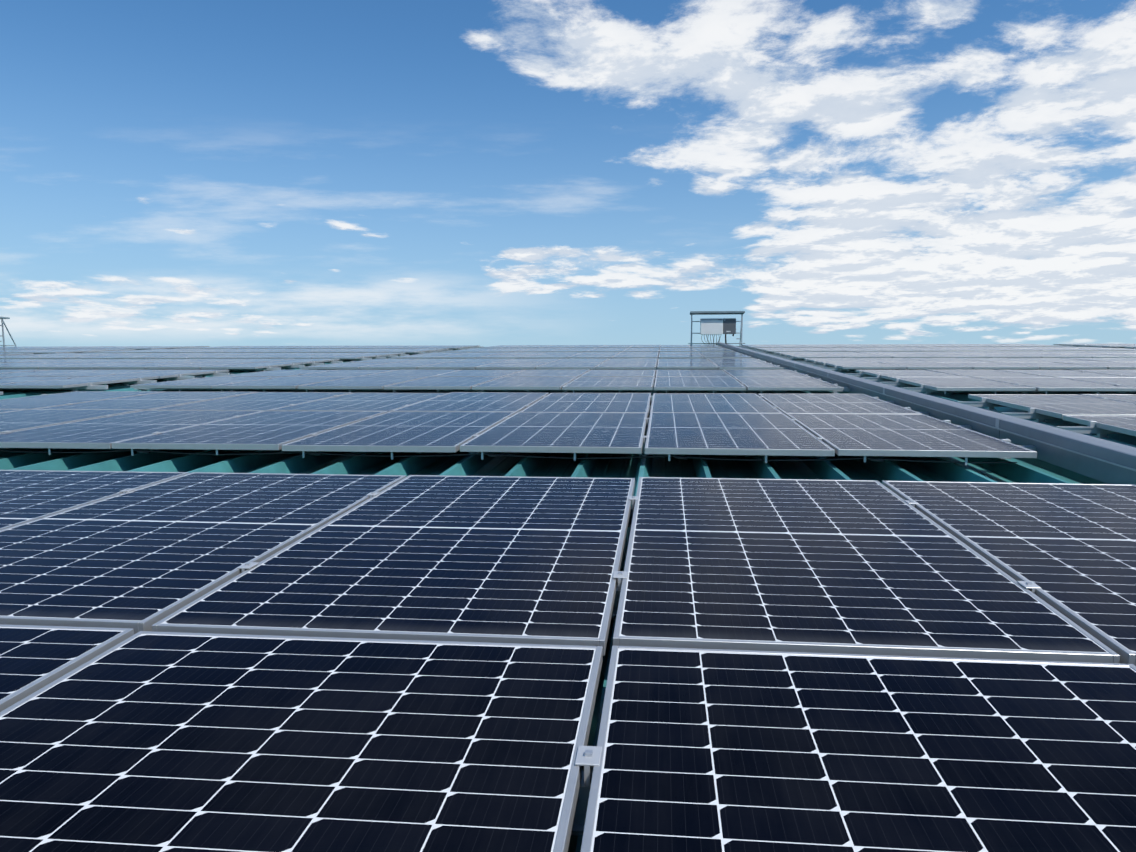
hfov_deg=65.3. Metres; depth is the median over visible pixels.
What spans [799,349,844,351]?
pv module
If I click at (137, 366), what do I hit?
pv module
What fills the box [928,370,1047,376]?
pv module
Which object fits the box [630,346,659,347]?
pv module
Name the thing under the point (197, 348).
pv module
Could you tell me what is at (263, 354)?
pv module
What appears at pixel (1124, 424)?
pv module
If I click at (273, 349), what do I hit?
pv module
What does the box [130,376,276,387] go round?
pv module
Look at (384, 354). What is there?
pv module
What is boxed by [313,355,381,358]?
pv module
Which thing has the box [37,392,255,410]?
pv module
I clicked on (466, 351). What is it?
pv module
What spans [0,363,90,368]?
pv module
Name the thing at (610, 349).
pv module
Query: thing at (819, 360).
pv module
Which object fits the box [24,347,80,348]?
pv module
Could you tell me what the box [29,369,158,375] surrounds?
pv module
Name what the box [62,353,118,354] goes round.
pv module
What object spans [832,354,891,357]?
pv module
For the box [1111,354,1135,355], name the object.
pv module
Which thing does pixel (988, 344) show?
pv module
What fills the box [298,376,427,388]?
pv module
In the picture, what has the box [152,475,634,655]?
pv module
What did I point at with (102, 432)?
pv module
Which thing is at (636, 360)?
pv module
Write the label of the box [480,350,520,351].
pv module
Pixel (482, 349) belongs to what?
pv module
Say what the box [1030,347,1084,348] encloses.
pv module
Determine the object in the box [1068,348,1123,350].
pv module
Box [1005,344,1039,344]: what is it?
pv module
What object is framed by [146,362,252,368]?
pv module
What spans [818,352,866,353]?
pv module
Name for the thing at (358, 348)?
pv module
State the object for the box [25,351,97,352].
pv module
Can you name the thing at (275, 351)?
pv module
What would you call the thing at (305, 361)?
pv module
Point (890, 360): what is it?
pv module
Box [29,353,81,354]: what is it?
pv module
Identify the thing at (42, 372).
pv module
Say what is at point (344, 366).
pv module
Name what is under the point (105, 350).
pv module
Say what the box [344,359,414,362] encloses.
pv module
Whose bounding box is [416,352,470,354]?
pv module
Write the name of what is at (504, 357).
pv module
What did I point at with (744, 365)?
pv module
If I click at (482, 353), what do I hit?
pv module
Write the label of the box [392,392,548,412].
pv module
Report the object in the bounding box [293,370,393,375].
pv module
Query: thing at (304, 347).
pv module
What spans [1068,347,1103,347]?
pv module
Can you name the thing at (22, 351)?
pv module
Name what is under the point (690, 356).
pv module
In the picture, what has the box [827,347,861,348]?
pv module
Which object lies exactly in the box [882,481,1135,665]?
pv module
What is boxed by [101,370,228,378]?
pv module
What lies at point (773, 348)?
pv module
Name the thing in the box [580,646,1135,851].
pv module
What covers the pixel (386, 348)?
pv module
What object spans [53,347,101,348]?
pv module
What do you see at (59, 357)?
pv module
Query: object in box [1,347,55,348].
pv module
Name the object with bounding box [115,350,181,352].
pv module
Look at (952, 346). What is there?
pv module
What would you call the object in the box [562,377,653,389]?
pv module
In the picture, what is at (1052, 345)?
pv module
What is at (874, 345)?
pv module
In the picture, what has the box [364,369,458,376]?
pv module
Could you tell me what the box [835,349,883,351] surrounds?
pv module
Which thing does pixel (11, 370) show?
pv module
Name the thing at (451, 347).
pv module
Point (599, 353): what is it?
pv module
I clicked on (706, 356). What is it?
pv module
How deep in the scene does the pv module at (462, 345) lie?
35.26 m
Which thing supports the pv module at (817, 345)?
attached to the mounting rail clamps
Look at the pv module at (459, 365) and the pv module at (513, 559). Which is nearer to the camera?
the pv module at (513, 559)
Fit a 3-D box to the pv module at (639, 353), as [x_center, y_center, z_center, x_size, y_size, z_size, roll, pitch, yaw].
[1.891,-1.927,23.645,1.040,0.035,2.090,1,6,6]
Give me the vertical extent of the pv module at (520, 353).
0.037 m
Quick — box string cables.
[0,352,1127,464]
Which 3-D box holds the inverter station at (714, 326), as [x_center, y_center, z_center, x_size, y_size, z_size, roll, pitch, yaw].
[6.025,-3.934,35.977,2.280,1.431,1.338,0,6,6]
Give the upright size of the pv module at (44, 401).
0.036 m
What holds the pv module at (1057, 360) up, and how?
attached to the mounting rail clamps
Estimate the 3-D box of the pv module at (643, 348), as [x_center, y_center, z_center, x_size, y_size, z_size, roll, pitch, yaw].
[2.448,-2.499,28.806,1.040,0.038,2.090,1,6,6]
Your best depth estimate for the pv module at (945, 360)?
17.64 m
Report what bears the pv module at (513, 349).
attached to the mounting rail clamps
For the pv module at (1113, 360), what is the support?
attached to the mounting rail clamps
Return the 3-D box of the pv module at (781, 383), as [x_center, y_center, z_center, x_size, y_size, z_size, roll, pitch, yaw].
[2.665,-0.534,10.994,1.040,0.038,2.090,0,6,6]
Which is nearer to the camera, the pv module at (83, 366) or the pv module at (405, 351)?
the pv module at (83, 366)
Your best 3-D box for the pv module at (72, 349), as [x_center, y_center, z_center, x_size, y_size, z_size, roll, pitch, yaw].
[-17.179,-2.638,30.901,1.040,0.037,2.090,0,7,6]
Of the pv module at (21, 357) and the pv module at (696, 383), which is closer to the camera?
the pv module at (696, 383)
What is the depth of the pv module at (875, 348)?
27.68 m
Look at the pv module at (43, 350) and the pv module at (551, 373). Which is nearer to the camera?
the pv module at (551, 373)
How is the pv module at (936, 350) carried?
attached to the mounting rail clamps
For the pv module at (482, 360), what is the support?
attached to the mounting rail clamps
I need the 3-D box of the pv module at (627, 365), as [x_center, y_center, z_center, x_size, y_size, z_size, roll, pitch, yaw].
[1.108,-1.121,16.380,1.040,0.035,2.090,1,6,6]
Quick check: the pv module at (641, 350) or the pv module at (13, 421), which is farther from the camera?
the pv module at (641, 350)
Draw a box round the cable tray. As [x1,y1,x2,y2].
[717,342,1135,484]
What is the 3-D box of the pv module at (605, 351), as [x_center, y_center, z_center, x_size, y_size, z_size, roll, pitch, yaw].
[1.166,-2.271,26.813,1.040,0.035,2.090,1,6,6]
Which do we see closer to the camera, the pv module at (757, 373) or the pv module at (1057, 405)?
the pv module at (1057, 405)
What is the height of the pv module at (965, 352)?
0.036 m
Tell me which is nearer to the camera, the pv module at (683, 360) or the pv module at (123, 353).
the pv module at (683, 360)
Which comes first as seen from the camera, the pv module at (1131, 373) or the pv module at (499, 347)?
the pv module at (1131, 373)
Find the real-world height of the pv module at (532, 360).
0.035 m
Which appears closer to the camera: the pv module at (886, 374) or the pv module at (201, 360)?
the pv module at (886, 374)
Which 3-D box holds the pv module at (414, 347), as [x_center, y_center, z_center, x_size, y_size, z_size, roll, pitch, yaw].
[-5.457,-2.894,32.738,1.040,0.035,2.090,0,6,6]
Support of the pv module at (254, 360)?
attached to the mounting rail clamps
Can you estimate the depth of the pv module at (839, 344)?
34.10 m
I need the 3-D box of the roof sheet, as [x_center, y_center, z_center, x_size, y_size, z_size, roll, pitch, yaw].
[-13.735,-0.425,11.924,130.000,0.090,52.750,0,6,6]
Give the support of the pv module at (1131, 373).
attached to the mounting rail clamps
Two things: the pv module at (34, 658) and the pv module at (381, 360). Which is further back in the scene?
the pv module at (381, 360)
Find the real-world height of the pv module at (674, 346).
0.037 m
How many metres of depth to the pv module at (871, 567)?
2.35 m
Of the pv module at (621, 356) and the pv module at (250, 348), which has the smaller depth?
the pv module at (621, 356)
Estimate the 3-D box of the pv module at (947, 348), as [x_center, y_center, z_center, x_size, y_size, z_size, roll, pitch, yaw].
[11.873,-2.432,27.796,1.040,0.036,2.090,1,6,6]
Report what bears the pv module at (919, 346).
attached to the mounting rail clamps
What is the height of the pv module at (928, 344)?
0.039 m
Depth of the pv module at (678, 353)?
23.22 m
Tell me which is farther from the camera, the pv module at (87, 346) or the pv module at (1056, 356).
the pv module at (87, 346)
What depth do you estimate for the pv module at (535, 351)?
26.10 m
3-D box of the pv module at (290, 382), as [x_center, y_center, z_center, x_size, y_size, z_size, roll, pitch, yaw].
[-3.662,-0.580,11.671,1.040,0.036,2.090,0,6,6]
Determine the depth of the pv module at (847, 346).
30.51 m
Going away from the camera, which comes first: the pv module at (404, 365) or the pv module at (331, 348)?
the pv module at (404, 365)
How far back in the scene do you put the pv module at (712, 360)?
18.15 m
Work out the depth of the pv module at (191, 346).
36.28 m
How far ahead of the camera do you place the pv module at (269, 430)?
5.87 m
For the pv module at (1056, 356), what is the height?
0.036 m
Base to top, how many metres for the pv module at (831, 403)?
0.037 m
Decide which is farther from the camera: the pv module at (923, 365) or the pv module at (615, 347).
the pv module at (615, 347)
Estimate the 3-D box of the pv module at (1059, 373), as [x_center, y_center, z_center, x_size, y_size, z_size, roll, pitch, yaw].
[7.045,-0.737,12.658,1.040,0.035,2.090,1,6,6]
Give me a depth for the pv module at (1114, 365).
15.41 m
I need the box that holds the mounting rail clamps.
[0,344,1135,835]
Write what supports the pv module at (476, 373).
attached to the mounting rail clamps
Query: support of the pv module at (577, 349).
attached to the mounting rail clamps
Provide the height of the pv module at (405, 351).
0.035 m
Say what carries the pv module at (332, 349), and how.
attached to the mounting rail clamps
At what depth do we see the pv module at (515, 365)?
16.17 m
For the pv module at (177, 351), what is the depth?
27.93 m
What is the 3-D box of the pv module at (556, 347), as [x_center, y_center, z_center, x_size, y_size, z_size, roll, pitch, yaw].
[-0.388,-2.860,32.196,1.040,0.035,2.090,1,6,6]
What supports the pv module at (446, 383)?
attached to the mounting rail clamps
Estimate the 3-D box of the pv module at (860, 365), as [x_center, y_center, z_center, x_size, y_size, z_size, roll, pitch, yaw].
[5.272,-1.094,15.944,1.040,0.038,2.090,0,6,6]
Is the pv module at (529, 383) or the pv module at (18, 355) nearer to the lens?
the pv module at (529, 383)
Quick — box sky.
[0,0,1135,346]
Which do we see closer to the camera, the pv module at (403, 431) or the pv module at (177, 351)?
the pv module at (403, 431)
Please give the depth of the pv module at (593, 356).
21.13 m
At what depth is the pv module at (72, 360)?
20.01 m
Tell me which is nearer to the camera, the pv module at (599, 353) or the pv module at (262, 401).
the pv module at (262, 401)
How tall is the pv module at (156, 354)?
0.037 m
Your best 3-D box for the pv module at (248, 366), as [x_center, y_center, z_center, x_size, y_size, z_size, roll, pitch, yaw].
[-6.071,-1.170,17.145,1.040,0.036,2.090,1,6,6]
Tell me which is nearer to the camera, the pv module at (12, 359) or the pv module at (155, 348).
the pv module at (12, 359)
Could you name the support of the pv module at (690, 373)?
attached to the mounting rail clamps
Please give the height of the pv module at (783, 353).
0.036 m
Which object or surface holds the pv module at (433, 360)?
attached to the mounting rail clamps
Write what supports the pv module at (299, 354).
attached to the mounting rail clamps
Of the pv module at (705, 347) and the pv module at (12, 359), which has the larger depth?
the pv module at (705, 347)
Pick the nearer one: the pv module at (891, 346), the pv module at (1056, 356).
the pv module at (1056, 356)
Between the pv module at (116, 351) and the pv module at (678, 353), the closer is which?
the pv module at (678, 353)
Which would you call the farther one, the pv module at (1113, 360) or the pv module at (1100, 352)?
the pv module at (1100, 352)
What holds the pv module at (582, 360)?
attached to the mounting rail clamps
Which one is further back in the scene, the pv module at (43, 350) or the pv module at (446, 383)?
the pv module at (43, 350)
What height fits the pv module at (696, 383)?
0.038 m
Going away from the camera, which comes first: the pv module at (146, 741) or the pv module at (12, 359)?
the pv module at (146, 741)
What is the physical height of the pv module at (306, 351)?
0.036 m
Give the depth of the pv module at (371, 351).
26.87 m
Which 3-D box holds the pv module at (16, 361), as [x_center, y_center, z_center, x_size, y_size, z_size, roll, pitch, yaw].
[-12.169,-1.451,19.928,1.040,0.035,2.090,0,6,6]
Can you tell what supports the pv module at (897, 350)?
attached to the mounting rail clamps
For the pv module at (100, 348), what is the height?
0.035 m
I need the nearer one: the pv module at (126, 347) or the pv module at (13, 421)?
the pv module at (13, 421)
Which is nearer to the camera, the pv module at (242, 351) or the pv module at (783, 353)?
the pv module at (783, 353)
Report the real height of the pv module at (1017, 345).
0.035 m
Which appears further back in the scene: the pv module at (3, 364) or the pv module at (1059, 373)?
the pv module at (3, 364)
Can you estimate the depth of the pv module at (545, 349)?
28.50 m
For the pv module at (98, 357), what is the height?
0.035 m
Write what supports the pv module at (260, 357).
attached to the mounting rail clamps
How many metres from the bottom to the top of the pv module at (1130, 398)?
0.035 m
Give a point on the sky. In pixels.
(211, 173)
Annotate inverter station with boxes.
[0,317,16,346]
[688,311,744,345]
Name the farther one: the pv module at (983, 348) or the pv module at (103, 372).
the pv module at (983, 348)
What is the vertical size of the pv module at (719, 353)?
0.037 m
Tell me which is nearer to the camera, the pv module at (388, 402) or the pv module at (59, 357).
the pv module at (388, 402)
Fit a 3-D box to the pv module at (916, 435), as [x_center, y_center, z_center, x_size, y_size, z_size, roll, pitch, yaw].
[2.111,0.036,5.845,1.040,0.036,2.090,1,6,6]
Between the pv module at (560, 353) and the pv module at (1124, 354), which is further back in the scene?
the pv module at (560, 353)
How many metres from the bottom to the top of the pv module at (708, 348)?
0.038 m
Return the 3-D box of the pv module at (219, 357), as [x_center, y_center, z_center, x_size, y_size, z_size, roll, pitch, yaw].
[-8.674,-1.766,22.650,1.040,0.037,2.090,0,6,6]
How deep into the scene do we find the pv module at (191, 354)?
24.55 m
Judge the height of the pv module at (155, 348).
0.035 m
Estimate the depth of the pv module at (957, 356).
19.97 m
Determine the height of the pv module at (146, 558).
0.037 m
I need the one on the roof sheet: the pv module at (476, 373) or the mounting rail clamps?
the mounting rail clamps
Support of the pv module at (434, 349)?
attached to the mounting rail clamps
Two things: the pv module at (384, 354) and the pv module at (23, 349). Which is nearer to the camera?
the pv module at (384, 354)
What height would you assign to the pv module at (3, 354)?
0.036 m
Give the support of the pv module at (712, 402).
attached to the mounting rail clamps
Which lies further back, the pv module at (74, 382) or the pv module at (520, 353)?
the pv module at (520, 353)
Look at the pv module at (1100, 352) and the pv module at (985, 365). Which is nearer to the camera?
the pv module at (985, 365)
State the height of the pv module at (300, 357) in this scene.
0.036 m
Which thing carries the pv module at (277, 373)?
attached to the mounting rail clamps
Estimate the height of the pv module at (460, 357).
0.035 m
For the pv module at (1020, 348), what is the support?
attached to the mounting rail clamps
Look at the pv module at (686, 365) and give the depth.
15.74 m
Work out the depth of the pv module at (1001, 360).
17.44 m
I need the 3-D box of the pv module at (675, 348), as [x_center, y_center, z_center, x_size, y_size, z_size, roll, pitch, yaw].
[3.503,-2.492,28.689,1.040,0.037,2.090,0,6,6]
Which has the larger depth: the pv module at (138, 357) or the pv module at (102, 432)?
the pv module at (138, 357)
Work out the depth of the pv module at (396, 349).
29.35 m
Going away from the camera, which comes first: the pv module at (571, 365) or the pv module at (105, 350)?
the pv module at (571, 365)
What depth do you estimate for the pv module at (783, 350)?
25.77 m
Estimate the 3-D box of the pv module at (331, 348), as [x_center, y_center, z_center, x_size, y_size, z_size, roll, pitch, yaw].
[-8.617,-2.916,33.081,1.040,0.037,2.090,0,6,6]
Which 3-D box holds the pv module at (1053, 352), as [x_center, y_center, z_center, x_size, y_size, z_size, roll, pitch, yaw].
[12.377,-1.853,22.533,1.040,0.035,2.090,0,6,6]
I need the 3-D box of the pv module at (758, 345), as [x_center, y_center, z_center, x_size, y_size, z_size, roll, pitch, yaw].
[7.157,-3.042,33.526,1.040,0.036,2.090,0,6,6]
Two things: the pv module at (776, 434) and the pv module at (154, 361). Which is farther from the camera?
the pv module at (154, 361)
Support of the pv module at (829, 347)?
attached to the mounting rail clamps
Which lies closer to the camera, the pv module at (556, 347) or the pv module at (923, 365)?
the pv module at (923, 365)
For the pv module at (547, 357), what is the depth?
20.78 m
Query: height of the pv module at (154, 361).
0.036 m
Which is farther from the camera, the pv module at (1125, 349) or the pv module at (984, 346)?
the pv module at (984, 346)
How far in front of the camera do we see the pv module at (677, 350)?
26.32 m
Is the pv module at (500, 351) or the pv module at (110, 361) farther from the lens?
the pv module at (500, 351)
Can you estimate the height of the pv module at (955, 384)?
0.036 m
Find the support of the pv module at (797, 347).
attached to the mounting rail clamps
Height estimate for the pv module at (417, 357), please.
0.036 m
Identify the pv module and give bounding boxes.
[0,349,47,350]
[0,351,44,352]
[0,353,33,355]
[0,355,39,356]
[0,355,76,358]
[0,359,30,360]
[0,359,71,362]
[0,362,59,365]
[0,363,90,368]
[0,369,53,372]
[0,369,106,375]
[0,376,88,383]
[0,376,158,387]
[0,391,164,408]
[0,409,25,412]
[0,409,142,433]
[0,410,261,448]
[0,470,188,529]
[0,472,405,633]
[0,624,133,711]
[0,631,602,851]
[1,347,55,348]
[17,349,70,350]
[17,359,113,362]
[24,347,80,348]
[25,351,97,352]
[27,355,109,358]
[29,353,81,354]
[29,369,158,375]
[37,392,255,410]
[39,363,139,368]
[47,349,98,350]
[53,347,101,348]
[59,346,110,347]
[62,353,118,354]
[62,359,158,362]
[66,355,145,358]
[72,349,135,351]
[76,347,125,348]
[82,350,151,352]
[92,362,189,368]
[97,353,149,354]
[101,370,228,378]
[102,347,150,348]
[106,355,183,358]
[111,359,198,362]
[112,411,386,449]
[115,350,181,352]
[125,347,181,348]
[129,353,182,354]
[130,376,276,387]
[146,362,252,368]
[147,350,211,352]
[147,355,217,358]
[150,392,352,410]
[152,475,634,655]
[166,353,216,354]
[171,359,243,362]
[174,347,219,348]
[177,346,208,347]
[180,350,239,352]
[188,355,256,358]
[201,353,253,354]
[201,363,301,368]
[202,347,244,348]
[212,350,272,352]
[212,376,355,388]
[218,359,289,362]
[223,370,331,376]
[229,347,270,348]
[229,355,296,358]
[238,353,288,354]
[246,350,298,352]
[255,359,339,363]
[257,347,295,348]
[259,349,288,349]
[269,393,446,411]
[271,355,335,358]
[274,353,324,354]
[279,350,331,352]
[282,411,515,452]
[285,347,323,348]
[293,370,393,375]
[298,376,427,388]
[302,362,392,368]
[311,353,359,354]
[313,347,348,348]
[313,350,361,352]
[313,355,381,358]
[317,349,347,349]
[341,347,375,348]
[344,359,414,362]
[347,350,393,352]
[349,353,404,355]
[360,362,444,368]
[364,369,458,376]
[370,347,400,348]
[376,348,416,349]
[381,350,432,352]
[384,376,500,388]
[391,355,447,358]
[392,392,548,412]
[398,347,429,348]
[401,359,462,361]
[407,348,448,350]
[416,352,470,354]
[417,362,495,368]
[430,346,468,348]
[430,370,523,376]
[434,355,489,358]
[442,345,479,346]
[444,350,487,351]
[451,359,510,361]
[457,352,507,354]
[460,412,646,453]
[463,348,500,349]
[472,377,577,389]
[476,362,548,368]
[478,354,533,358]
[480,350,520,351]
[481,346,517,347]
[494,348,532,349]
[495,352,544,354]
[502,359,558,362]
[504,369,589,376]
[510,346,543,347]
[515,350,554,351]
[521,393,650,416]
[522,355,572,358]
[527,348,563,349]
[535,352,580,354]
[536,362,602,368]
[539,346,572,347]
[551,350,588,351]
[553,359,607,361]
[559,348,595,349]
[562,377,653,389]
[568,354,616,358]
[569,346,601,347]
[579,352,618,353]
[579,370,654,377]
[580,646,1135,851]
[587,350,622,351]
[592,348,626,349]
[595,362,656,368]
[599,346,630,347]
[605,358,657,361]
[613,354,657,358]
[613,477,1119,662]
[619,352,658,353]
[623,349,658,351]
[628,348,658,348]
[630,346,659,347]
[645,412,834,455]
[650,393,781,412]
[654,377,745,389]
[656,370,731,376]
[657,362,717,368]
[658,359,709,361]
[659,349,695,351]
[659,352,698,353]
[659,354,703,358]
[660,346,689,347]
[660,348,691,348]
[690,346,720,347]
[692,348,725,348]
[695,349,732,351]
[699,352,740,353]
[702,354,750,358]
[707,358,764,362]
[713,362,780,368]
[723,369,809,377]
[734,377,842,389]
[742,345,773,346]
[747,346,781,347]
[756,348,792,349]
[758,394,921,414]
[763,349,806,351]
[774,352,823,354]
[781,346,813,347]
[784,354,843,357]
[786,413,1036,457]
[793,348,826,348]
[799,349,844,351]
[803,345,832,345]
[804,358,872,363]
[813,346,845,347]
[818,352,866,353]
[821,362,906,368]
[824,344,853,345]
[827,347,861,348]
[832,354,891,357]
[835,345,875,347]
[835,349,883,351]
[853,347,898,348]
[855,370,966,378]
[856,344,893,345]
[856,358,928,361]
[873,349,922,351]
[876,346,907,346]
[877,354,941,357]
[880,362,971,368]
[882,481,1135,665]
[887,347,933,348]
[890,377,1035,390]
[895,345,942,346]
[907,358,987,361]
[911,349,961,351]
[913,344,943,344]
[920,354,990,357]
[922,347,971,348]
[928,345,975,346]
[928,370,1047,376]
[939,362,1038,368]
[944,351,1000,353]
[959,345,1008,346]
[959,347,1008,348]
[961,358,1046,361]
[968,354,1040,357]
[968,394,1135,418]
[973,344,1004,344]
[974,377,1135,390]
[993,345,1042,346]
[994,347,1048,348]
[998,362,1106,368]
[1002,370,1130,376]
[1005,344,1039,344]
[1012,358,1105,361]
[1015,354,1091,357]
[1019,351,1093,353]
[1027,345,1076,346]
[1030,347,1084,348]
[1053,344,1101,345]
[1056,362,1135,368]
[1058,377,1135,387]
[1060,351,1135,353]
[1062,354,1135,357]
[1063,415,1135,435]
[1065,358,1135,361]
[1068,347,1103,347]
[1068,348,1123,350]
[1072,370,1135,376]
[1080,345,1135,346]
[1081,394,1135,402]
[1088,348,1135,350]
[1102,344,1135,344]
[1107,351,1135,352]
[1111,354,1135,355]
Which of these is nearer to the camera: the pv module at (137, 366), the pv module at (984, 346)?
the pv module at (137, 366)
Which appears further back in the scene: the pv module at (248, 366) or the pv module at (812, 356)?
the pv module at (812, 356)
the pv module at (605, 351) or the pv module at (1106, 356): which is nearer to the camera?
the pv module at (1106, 356)
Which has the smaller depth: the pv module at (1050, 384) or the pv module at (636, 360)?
the pv module at (1050, 384)
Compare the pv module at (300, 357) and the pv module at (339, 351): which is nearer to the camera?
the pv module at (300, 357)
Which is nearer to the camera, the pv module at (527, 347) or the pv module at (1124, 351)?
the pv module at (1124, 351)
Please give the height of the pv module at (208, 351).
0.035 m
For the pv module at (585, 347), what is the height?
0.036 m
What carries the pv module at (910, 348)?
attached to the mounting rail clamps
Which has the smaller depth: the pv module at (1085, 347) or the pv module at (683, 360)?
the pv module at (683, 360)
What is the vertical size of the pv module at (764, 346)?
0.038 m
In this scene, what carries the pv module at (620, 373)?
attached to the mounting rail clamps
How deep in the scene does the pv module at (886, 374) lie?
12.77 m
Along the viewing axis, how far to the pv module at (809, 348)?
28.00 m
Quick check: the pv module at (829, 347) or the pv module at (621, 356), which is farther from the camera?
the pv module at (829, 347)
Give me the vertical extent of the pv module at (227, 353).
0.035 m
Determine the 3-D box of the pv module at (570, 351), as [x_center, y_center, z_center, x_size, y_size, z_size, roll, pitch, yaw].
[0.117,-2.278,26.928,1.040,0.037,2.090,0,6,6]
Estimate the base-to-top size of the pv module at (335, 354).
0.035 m
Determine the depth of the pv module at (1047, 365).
15.12 m
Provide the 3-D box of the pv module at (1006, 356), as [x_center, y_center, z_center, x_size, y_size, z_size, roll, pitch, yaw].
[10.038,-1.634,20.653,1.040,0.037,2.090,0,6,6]
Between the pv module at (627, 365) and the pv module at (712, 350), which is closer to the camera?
the pv module at (627, 365)
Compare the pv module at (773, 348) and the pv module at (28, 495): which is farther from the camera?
the pv module at (773, 348)
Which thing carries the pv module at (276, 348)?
attached to the mounting rail clamps
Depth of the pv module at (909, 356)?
20.05 m
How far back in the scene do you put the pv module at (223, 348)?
32.54 m
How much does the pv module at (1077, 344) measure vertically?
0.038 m
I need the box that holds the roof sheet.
[0,350,1135,851]
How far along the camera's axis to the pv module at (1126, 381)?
10.94 m
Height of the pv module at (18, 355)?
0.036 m
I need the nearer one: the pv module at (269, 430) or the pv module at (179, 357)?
the pv module at (269, 430)
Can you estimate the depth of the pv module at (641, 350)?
26.49 m
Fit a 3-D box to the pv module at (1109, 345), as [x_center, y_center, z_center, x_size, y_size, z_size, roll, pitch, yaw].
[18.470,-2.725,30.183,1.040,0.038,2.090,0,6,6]
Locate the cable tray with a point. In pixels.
(1106, 461)
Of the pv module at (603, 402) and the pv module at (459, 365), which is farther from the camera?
the pv module at (459, 365)
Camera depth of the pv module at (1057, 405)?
7.67 m
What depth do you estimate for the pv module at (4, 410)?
7.51 m
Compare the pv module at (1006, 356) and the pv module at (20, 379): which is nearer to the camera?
the pv module at (20, 379)
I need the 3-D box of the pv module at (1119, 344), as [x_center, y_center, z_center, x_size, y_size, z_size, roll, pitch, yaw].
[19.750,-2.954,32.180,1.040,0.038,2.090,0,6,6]
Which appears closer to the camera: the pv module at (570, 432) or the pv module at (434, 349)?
the pv module at (570, 432)
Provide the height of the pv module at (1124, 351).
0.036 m
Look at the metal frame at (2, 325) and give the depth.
39.36 m

